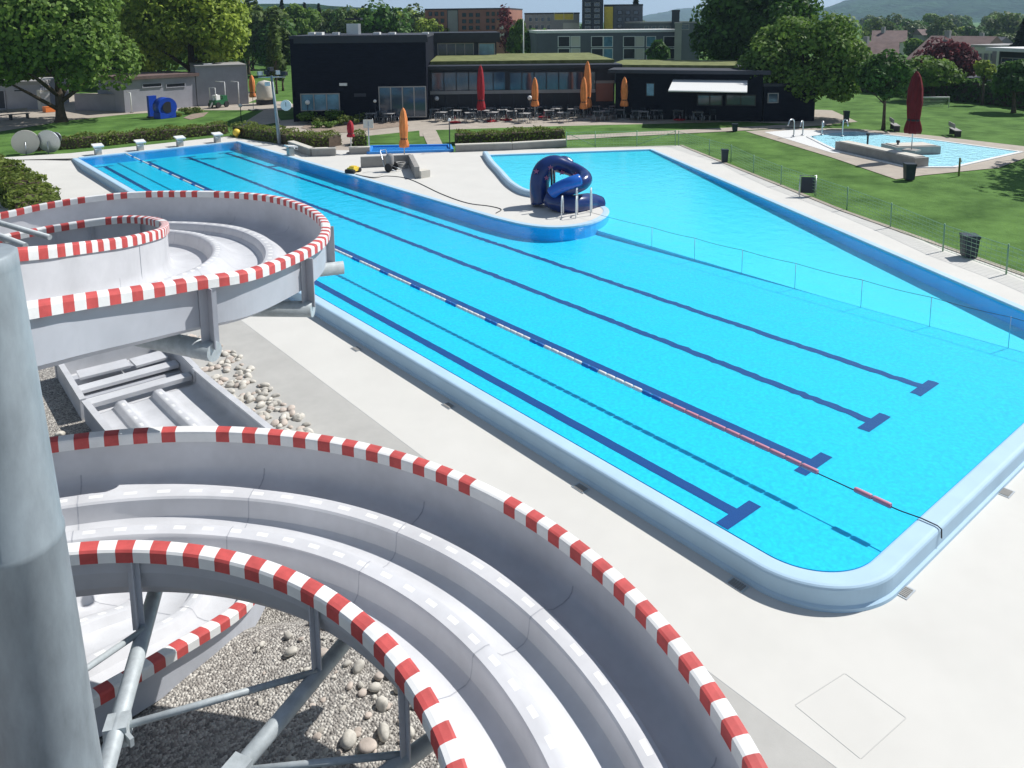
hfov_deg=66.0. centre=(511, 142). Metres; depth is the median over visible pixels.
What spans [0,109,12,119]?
park bench
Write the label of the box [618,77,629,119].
closed parasol
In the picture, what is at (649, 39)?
window
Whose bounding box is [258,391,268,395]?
river stone
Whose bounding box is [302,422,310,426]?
river stone
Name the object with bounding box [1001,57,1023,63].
window
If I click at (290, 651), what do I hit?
river stone
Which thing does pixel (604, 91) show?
counter door
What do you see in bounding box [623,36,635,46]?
window
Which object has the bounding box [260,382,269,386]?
river stone
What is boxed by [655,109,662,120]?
terrace chair
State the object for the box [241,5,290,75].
background tree
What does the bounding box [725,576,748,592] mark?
drain grate
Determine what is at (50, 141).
rope reel
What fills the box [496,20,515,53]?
scaffolded house
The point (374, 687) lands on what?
river stone
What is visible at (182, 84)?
window
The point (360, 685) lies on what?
river stone
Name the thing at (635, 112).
terrace chair
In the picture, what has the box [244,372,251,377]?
river stone
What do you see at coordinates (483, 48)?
window
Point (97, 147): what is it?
starting block
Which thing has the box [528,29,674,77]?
terraced house
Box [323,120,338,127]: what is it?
shrub
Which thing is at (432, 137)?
footpath
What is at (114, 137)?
clipped hedge
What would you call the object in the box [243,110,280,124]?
asphalt path
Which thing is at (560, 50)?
window
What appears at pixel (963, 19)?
wood tree
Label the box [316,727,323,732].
river stone
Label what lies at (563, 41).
window
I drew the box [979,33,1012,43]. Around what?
gabled house
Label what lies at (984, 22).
wood tree
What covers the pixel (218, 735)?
gravel mound
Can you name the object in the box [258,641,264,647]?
river stone
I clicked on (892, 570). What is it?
pool rim
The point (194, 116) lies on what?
sand patch
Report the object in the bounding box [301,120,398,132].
flower bed
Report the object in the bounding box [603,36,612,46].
window
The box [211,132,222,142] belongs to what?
starting block
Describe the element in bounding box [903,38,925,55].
background tree
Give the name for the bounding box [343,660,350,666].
river stone
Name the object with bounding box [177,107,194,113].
shrub
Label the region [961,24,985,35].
wood tree
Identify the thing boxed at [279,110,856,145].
terrace paving
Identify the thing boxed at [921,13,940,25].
wood tree
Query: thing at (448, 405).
drain grate
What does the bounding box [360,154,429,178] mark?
bench wall
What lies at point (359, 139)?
clipped hedge
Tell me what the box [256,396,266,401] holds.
river stone
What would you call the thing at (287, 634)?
river stone
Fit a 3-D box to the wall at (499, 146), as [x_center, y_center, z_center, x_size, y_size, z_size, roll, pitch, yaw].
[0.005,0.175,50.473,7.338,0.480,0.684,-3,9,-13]
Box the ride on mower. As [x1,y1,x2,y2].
[208,88,228,107]
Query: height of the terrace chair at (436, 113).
0.921 m
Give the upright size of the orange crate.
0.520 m
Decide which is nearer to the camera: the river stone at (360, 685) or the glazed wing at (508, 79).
the river stone at (360, 685)
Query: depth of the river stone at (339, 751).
8.02 m
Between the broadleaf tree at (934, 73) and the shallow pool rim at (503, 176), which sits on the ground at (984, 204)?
the broadleaf tree at (934, 73)
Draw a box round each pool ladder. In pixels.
[561,195,577,217]
[576,187,591,215]
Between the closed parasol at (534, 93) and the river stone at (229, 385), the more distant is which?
the closed parasol at (534, 93)
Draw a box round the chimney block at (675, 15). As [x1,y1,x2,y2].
[672,10,679,28]
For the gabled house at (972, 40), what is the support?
on the ground at (984, 204)
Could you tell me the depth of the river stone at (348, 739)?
8.10 m
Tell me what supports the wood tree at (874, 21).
on the ground at (984, 204)
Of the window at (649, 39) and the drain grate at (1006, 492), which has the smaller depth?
the drain grate at (1006, 492)
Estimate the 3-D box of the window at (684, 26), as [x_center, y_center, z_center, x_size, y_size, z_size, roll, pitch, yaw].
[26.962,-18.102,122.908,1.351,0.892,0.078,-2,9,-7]
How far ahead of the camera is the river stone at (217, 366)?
19.57 m
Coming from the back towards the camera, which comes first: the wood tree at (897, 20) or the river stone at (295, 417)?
the wood tree at (897, 20)
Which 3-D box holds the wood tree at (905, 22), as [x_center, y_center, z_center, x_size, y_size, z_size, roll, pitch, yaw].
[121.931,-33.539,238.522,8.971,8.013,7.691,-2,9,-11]
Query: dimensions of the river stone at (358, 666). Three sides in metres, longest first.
0.167 x 0.108 x 0.092 m
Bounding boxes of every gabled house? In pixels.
[858,36,898,57]
[871,27,907,55]
[906,30,1002,59]
[912,26,957,40]
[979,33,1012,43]
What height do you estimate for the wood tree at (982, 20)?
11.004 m
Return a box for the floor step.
[597,230,1020,351]
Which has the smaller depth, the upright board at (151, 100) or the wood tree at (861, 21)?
the upright board at (151, 100)
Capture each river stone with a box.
[55,431,64,435]
[211,374,219,379]
[214,364,220,368]
[219,377,228,381]
[221,351,228,356]
[225,382,234,387]
[235,370,242,375]
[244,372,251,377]
[244,392,250,398]
[246,365,254,370]
[247,395,253,402]
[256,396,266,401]
[256,401,264,408]
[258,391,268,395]
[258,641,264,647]
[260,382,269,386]
[270,419,278,426]
[271,393,279,396]
[279,407,286,412]
[281,418,287,425]
[284,631,291,638]
[284,646,296,656]
[285,756,295,761]
[287,405,294,410]
[287,742,292,749]
[289,409,294,416]
[292,414,301,420]
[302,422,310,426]
[303,427,313,432]
[312,732,320,740]
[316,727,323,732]
[321,648,328,657]
[323,748,328,754]
[336,749,342,754]
[338,705,345,711]
[341,729,356,749]
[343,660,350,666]
[345,681,352,689]
[353,659,364,673]
[357,681,362,688]
[358,688,366,696]
[358,737,376,753]
[364,712,371,718]
[368,682,380,691]
[374,672,383,680]
[376,696,387,711]
[378,722,389,742]
[410,726,414,738]
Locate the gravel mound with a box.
[99,619,439,767]
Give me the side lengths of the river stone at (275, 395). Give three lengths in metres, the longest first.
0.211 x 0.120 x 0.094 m
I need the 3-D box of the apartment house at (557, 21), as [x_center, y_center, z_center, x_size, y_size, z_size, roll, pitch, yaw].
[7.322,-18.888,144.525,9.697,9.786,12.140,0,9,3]
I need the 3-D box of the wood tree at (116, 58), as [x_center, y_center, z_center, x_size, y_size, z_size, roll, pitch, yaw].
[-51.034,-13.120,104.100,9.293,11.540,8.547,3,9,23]
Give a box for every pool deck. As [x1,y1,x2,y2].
[0,158,1023,767]
[4,136,1023,305]
[747,128,1023,178]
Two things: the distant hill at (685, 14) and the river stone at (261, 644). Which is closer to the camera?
the river stone at (261, 644)
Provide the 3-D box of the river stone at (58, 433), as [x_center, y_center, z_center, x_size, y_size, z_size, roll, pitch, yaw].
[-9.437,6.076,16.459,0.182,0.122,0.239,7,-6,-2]
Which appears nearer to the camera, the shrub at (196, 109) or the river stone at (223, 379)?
the river stone at (223, 379)
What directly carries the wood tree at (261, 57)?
on the ground at (984, 204)
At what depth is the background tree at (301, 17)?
141.48 m
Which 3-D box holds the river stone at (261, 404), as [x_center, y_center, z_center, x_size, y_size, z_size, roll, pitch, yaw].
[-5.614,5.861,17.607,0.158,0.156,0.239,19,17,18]
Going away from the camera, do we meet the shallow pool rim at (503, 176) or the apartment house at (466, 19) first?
the shallow pool rim at (503, 176)
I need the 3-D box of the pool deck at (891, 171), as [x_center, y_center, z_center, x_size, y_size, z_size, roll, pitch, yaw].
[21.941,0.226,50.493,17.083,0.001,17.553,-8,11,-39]
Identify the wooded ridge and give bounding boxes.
[124,4,524,22]
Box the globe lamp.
[448,118,450,148]
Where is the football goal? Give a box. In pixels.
[923,97,949,107]
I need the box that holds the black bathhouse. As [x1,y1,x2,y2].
[289,18,433,121]
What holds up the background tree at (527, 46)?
on the ground at (984, 204)
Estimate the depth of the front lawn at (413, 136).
55.78 m
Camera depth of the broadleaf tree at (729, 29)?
76.32 m
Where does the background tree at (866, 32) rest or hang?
on the ground at (984, 204)
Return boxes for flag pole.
[523,19,523,52]
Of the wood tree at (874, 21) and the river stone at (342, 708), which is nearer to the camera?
the river stone at (342, 708)
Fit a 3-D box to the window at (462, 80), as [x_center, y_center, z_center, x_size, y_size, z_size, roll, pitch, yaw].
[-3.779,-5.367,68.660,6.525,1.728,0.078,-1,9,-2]
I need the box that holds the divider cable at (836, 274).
[587,211,1022,347]
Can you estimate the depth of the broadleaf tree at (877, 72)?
56.66 m
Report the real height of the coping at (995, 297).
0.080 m
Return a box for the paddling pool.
[806,131,1023,167]
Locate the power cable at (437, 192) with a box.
[363,176,501,212]
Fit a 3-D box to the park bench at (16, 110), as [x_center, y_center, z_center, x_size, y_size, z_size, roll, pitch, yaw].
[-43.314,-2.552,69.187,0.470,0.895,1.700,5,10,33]
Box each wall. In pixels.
[74,93,115,110]
[79,142,1023,571]
[288,140,335,155]
[349,146,369,154]
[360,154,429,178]
[455,139,565,151]
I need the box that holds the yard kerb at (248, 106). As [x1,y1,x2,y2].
[182,101,292,109]
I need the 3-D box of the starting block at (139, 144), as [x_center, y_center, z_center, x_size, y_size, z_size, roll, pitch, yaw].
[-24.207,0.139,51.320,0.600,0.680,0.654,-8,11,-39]
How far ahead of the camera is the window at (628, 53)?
104.42 m
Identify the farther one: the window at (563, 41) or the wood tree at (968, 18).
the wood tree at (968, 18)
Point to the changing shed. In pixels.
(178, 88)
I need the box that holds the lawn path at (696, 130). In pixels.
[567,122,831,138]
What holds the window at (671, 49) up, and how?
in the terraced house at (616, 45)
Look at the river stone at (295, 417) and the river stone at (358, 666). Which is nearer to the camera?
the river stone at (358, 666)
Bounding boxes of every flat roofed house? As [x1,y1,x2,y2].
[971,43,1009,80]
[985,47,1023,64]
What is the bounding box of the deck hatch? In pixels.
[795,673,905,758]
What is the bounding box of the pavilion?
[429,31,499,57]
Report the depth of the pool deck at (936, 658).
11.32 m
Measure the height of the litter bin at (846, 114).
0.862 m
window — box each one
[142,82,161,87]
[165,82,185,87]
[300,93,339,110]
[431,71,505,90]
[437,43,473,54]
[478,43,494,54]
[509,71,595,90]
[558,36,569,46]
[558,48,569,52]
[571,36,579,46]
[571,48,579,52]
[591,36,602,46]
[591,48,602,55]
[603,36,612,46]
[603,48,612,58]
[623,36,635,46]
[623,48,635,58]
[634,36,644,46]
[634,48,644,58]
[646,36,655,46]
[646,83,654,95]
[663,36,674,46]
[668,48,673,58]
[682,24,688,29]
[767,93,778,102]
[983,53,988,60]
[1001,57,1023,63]
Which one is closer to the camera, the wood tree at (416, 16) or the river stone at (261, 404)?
the river stone at (261, 404)
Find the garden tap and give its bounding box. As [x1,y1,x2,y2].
[958,158,961,175]
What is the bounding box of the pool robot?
[345,165,361,173]
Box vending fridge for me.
[36,90,50,109]
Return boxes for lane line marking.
[96,152,938,528]
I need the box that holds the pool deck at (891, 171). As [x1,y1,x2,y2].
[747,128,1023,178]
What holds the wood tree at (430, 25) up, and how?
on the ground at (984, 204)
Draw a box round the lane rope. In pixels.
[125,153,941,537]
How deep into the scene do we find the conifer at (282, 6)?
208.05 m
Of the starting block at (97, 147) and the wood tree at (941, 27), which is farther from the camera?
the wood tree at (941, 27)
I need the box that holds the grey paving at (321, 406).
[181,320,835,767]
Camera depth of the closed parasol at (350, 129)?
49.07 m
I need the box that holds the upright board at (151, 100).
[146,95,155,117]
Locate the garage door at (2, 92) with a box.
[0,90,6,108]
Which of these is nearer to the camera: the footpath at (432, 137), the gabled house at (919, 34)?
the footpath at (432, 137)
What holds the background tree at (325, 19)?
on the ground at (984, 204)
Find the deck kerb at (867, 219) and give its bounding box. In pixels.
[679,145,1023,275]
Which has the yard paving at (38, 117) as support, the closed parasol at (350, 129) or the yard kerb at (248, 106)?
the yard kerb at (248, 106)
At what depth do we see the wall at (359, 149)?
49.07 m
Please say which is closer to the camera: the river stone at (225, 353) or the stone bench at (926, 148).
the river stone at (225, 353)
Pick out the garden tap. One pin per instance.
(960, 161)
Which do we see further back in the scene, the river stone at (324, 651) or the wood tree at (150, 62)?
the wood tree at (150, 62)
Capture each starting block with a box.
[91,143,103,154]
[134,139,145,150]
[173,135,185,146]
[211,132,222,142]
[284,145,297,155]
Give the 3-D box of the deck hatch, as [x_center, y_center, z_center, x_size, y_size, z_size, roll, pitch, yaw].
[4.175,7.022,9.736,0.971,0.003,0.895,-6,11,-34]
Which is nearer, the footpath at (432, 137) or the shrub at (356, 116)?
the footpath at (432, 137)
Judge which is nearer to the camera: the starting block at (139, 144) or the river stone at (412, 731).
the river stone at (412, 731)
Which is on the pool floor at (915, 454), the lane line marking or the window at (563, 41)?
the lane line marking
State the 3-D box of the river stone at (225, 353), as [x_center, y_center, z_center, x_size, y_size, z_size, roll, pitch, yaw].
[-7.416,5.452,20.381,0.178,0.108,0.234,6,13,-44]
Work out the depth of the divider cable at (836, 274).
24.17 m
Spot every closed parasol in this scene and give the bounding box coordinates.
[248,75,258,110]
[346,120,354,153]
[399,108,408,153]
[476,65,485,121]
[529,78,540,119]
[577,77,589,120]
[581,61,592,117]
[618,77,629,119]
[902,71,922,151]
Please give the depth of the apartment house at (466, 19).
145.88 m
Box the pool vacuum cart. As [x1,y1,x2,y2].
[380,149,407,171]
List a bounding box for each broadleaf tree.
[0,0,145,122]
[109,0,251,71]
[688,0,823,60]
[734,10,872,102]
[853,49,915,129]
[909,55,967,100]
[990,59,1023,112]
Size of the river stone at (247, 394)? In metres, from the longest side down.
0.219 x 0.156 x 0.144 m
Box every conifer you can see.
[279,0,284,9]
[317,3,322,29]
[1007,15,1023,46]
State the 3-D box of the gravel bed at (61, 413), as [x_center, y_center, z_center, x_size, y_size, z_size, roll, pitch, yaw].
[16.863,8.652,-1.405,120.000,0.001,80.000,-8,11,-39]
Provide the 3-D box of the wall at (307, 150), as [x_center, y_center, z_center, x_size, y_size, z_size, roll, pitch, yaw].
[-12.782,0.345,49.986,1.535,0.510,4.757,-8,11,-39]
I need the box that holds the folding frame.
[798,175,816,196]
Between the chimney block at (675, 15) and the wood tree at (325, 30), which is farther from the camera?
the wood tree at (325, 30)
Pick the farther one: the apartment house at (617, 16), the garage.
the apartment house at (617, 16)
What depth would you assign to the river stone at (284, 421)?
16.82 m
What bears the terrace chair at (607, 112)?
on the terrace paving at (431, 124)
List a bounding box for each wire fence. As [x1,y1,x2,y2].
[566,130,675,147]
[678,131,1023,279]
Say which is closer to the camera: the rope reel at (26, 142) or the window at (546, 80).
the rope reel at (26, 142)
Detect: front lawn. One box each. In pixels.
[367,131,419,142]
[436,122,824,142]
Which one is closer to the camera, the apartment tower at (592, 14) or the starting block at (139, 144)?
the starting block at (139, 144)
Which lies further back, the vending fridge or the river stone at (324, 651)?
the vending fridge
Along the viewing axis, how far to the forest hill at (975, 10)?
1461.10 m
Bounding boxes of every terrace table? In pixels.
[464,112,475,121]
[486,111,498,120]
[692,111,703,121]
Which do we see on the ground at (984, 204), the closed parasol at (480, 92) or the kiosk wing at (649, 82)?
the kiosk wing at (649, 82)
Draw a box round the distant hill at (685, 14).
[643,8,701,21]
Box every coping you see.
[78,141,609,228]
[490,149,1023,312]
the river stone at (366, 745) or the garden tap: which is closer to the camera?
the river stone at (366, 745)
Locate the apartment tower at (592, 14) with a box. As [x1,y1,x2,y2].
[582,0,602,28]
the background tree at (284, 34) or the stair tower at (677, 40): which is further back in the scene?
the stair tower at (677, 40)
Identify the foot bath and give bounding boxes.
[367,144,453,153]
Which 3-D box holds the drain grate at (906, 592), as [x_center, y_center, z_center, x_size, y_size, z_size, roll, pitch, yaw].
[5.856,6.687,11.758,0.300,0.017,0.200,-8,11,-39]
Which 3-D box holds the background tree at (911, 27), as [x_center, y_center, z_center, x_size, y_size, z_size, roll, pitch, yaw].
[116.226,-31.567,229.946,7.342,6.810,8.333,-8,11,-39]
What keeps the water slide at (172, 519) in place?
on the gravel bed at (61, 413)
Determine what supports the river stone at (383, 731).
on the gravel mound
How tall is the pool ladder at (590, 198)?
1.450 m
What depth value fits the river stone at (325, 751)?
8.03 m
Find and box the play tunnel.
[153,97,176,118]
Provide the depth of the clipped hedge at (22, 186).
36.67 m
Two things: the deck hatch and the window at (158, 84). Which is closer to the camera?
the deck hatch
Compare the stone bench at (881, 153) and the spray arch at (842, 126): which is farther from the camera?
the spray arch at (842, 126)
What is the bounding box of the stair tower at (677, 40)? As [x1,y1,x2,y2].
[674,22,681,59]
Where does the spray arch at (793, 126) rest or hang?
on the paddling apron
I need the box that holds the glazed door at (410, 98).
[378,86,426,117]
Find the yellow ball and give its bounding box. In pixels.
[233,129,239,137]
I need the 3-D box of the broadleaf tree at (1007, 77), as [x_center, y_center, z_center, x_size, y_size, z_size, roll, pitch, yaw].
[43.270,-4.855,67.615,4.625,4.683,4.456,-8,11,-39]
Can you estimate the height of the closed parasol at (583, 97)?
3.583 m
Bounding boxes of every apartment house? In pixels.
[425,8,522,31]
[524,12,579,30]
[604,4,642,28]
[625,21,699,59]
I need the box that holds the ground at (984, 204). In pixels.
[0,22,1023,272]
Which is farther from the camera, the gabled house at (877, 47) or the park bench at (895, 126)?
the gabled house at (877, 47)
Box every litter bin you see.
[721,149,728,162]
[732,123,737,130]
[843,111,849,121]
[903,162,916,180]
[959,232,980,257]
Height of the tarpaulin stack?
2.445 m
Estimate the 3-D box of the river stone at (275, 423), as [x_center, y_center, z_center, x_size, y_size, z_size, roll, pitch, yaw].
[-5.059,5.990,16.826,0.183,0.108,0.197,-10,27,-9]
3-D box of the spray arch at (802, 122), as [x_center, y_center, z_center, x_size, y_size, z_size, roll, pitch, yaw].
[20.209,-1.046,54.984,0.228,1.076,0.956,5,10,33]
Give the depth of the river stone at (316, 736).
8.19 m
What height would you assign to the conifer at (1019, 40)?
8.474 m
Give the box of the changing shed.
[97,71,198,112]
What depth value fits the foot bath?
50.55 m
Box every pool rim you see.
[72,158,1023,612]
[482,151,529,196]
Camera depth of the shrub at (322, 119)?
63.41 m
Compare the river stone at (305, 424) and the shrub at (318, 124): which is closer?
the river stone at (305, 424)
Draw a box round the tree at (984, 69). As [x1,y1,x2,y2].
[973,60,996,104]
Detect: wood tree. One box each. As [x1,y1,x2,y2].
[103,9,131,71]
[120,27,182,71]
[160,44,208,70]
[224,5,267,74]
[250,17,296,66]
[318,25,329,33]
[328,7,351,33]
[333,5,367,32]
[356,0,413,32]
[394,3,424,32]
[413,17,449,32]
[859,15,873,28]
[860,19,883,38]
[862,15,898,35]
[882,13,904,27]
[885,21,903,29]
[900,19,929,37]
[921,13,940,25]
[926,15,958,37]
[946,14,960,27]
[957,15,972,20]
[958,17,967,22]
[958,21,971,27]
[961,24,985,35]
[976,17,990,27]
[981,11,1001,21]
[983,15,1001,21]
[985,11,1020,34]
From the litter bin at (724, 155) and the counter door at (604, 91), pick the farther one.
the counter door at (604, 91)
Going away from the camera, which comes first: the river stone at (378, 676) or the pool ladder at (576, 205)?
the river stone at (378, 676)
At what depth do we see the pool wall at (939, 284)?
32.22 m
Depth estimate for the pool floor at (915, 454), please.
20.16 m
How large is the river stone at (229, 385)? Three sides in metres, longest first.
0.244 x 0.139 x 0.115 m
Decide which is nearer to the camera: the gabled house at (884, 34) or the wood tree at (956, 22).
the gabled house at (884, 34)
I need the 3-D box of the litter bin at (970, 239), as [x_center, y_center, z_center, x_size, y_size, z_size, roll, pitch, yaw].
[15.599,3.511,26.890,0.502,0.804,0.503,1,9,7]
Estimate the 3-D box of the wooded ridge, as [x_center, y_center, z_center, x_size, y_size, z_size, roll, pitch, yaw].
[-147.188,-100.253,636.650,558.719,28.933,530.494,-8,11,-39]
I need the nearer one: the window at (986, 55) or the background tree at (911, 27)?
the window at (986, 55)
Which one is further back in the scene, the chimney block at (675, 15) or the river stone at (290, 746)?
the chimney block at (675, 15)
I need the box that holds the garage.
[0,77,68,109]
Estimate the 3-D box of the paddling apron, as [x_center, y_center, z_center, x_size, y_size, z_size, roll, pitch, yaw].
[22.085,-0.219,53.306,6.421,0.001,10.313,-2,9,-7]
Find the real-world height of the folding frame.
1.017 m
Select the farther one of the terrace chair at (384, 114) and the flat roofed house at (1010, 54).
the flat roofed house at (1010, 54)
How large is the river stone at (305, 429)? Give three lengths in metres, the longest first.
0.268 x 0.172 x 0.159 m
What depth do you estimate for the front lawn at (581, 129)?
60.21 m
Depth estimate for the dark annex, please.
63.05 m
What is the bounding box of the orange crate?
[42,106,54,111]
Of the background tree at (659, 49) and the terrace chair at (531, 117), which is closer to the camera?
the terrace chair at (531, 117)
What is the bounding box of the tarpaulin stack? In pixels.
[256,80,272,104]
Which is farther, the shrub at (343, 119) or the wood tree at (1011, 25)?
the wood tree at (1011, 25)
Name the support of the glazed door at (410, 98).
in the black bathhouse
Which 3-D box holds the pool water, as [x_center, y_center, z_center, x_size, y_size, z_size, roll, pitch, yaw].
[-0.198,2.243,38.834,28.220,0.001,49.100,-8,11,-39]
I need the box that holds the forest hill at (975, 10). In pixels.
[811,0,1023,22]
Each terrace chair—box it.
[382,112,389,123]
[435,111,442,121]
[518,112,525,123]
[524,110,530,120]
[529,111,536,122]
[603,110,609,120]
[632,110,638,120]
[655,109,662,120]
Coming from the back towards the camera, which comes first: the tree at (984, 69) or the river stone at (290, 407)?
the tree at (984, 69)
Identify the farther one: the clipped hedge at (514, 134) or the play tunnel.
the play tunnel
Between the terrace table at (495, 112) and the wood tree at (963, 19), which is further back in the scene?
the wood tree at (963, 19)
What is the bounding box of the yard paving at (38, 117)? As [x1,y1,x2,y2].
[0,91,256,130]
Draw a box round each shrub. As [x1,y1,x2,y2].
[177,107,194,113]
[193,107,203,112]
[296,110,317,122]
[311,121,323,127]
[312,115,328,122]
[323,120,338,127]
[324,109,344,120]
[337,114,358,124]
[351,113,365,120]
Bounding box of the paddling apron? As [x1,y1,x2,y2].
[766,130,841,152]
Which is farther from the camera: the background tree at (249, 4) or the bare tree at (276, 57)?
the background tree at (249, 4)
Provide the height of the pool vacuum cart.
1.164 m
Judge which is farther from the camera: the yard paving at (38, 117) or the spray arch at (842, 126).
the yard paving at (38, 117)
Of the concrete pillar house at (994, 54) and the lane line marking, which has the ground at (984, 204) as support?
the concrete pillar house at (994, 54)
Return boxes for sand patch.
[184,112,207,119]
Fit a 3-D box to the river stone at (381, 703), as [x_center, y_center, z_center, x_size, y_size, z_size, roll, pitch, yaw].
[-1.414,6.102,8.578,0.159,0.113,0.132,17,23,33]
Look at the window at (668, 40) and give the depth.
104.65 m
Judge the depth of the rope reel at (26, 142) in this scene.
49.95 m
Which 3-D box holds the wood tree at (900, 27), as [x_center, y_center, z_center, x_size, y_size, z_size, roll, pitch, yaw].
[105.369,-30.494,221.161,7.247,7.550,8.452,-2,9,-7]
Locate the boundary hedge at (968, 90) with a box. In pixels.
[852,77,1023,107]
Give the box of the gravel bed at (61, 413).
[38,366,300,624]
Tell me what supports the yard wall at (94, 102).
on the ground at (984, 204)
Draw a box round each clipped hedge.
[0,153,60,210]
[37,120,228,150]
[229,120,342,146]
[352,129,366,145]
[453,125,565,143]
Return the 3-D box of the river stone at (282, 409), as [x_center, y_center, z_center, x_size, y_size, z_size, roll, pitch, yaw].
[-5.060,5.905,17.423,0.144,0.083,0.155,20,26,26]
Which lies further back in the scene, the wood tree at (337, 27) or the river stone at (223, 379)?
the wood tree at (337, 27)
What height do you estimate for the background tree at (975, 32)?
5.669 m
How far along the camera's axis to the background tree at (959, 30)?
214.19 m
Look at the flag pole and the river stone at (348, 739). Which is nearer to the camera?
the river stone at (348, 739)
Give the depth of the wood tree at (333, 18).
150.70 m
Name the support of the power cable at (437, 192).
on the pool deck at (471, 177)
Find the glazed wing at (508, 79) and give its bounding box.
[428,53,621,115]
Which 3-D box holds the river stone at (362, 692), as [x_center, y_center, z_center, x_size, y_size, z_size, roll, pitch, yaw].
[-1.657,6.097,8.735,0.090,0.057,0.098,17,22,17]
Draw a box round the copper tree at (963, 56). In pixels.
[912,37,980,77]
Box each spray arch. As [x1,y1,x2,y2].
[787,119,794,135]
[800,120,803,134]
[820,120,823,134]
[840,119,848,135]
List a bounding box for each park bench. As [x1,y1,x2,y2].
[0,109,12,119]
[6,108,29,119]
[889,117,900,131]
[948,121,961,136]
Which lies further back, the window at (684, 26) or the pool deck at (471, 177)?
the window at (684, 26)
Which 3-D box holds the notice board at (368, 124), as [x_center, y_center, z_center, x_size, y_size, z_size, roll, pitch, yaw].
[-8.991,-0.414,49.446,0.622,2.110,0.080,-1,9,-1]
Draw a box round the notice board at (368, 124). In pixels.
[363,120,372,145]
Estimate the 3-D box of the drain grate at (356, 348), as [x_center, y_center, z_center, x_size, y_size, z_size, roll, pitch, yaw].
[-4.077,5.397,20.681,0.200,0.017,0.300,-8,11,-39]
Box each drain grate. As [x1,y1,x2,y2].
[351,346,362,351]
[441,402,455,408]
[571,482,590,493]
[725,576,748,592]
[898,586,915,599]
[998,487,1014,497]
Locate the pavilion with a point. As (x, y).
(467, 43)
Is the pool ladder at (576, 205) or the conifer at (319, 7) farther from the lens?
the conifer at (319, 7)
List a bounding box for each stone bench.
[835,140,928,166]
[881,142,940,154]
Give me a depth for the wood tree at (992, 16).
260.40 m
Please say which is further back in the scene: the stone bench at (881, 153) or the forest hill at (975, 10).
the forest hill at (975, 10)
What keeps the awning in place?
attached to the kiosk wing at (649, 82)
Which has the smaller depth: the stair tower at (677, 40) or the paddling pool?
the paddling pool
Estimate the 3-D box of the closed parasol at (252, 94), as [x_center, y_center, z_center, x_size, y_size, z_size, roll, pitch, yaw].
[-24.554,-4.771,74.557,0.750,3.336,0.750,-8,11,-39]
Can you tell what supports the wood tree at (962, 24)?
on the ground at (984, 204)
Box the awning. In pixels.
[668,79,746,92]
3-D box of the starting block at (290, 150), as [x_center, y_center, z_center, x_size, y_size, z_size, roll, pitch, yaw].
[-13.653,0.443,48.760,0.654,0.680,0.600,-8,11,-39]
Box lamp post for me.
[257,67,291,144]
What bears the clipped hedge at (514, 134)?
on the front lawn at (581, 129)
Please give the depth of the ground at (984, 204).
46.96 m
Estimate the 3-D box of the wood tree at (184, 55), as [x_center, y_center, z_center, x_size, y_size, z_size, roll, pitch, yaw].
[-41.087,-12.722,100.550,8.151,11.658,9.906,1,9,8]
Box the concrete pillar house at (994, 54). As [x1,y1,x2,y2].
[990,46,997,81]
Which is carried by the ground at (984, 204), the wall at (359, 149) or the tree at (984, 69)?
the tree at (984, 69)
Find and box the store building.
[189,61,248,105]
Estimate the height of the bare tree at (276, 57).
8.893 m
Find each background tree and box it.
[238,0,258,70]
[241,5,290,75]
[265,25,290,90]
[279,3,321,35]
[305,8,346,33]
[505,18,526,52]
[522,28,545,52]
[645,39,670,59]
[861,24,887,40]
[902,23,926,38]
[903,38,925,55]
[957,26,963,35]
[970,28,997,35]
[995,32,1016,42]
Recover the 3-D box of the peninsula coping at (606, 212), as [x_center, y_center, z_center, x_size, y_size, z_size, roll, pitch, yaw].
[-9.696,1.561,43.658,34.650,0.080,9.624,5,10,32]
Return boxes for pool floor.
[93,150,1023,570]
[491,151,1023,351]
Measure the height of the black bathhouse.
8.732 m
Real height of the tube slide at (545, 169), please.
2.746 m
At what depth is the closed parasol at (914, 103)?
44.96 m
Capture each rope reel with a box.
[11,130,39,154]
[37,130,61,153]
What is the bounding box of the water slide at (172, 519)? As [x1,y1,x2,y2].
[0,191,767,767]
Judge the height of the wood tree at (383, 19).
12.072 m
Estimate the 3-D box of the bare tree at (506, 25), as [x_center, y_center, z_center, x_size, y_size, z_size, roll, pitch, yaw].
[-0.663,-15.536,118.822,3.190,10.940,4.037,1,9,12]
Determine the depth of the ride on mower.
76.75 m
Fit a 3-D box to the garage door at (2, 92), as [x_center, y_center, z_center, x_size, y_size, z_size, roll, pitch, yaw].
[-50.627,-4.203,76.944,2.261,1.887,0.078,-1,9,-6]
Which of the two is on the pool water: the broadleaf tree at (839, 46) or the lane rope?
the lane rope
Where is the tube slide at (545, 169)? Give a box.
[530,155,605,212]
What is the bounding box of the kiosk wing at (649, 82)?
[608,60,770,121]
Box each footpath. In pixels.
[335,146,348,149]
[423,131,441,143]
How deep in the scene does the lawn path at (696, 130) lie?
58.05 m
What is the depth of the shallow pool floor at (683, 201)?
31.00 m
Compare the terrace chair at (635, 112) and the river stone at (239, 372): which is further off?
the terrace chair at (635, 112)
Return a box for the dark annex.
[762,82,814,121]
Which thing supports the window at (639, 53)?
in the terraced house at (616, 45)
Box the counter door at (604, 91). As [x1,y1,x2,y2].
[595,83,612,100]
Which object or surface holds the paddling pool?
on the pool deck at (891, 171)
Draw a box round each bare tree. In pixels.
[268,18,281,93]
[496,4,513,52]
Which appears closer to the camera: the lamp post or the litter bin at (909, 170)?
the litter bin at (909, 170)

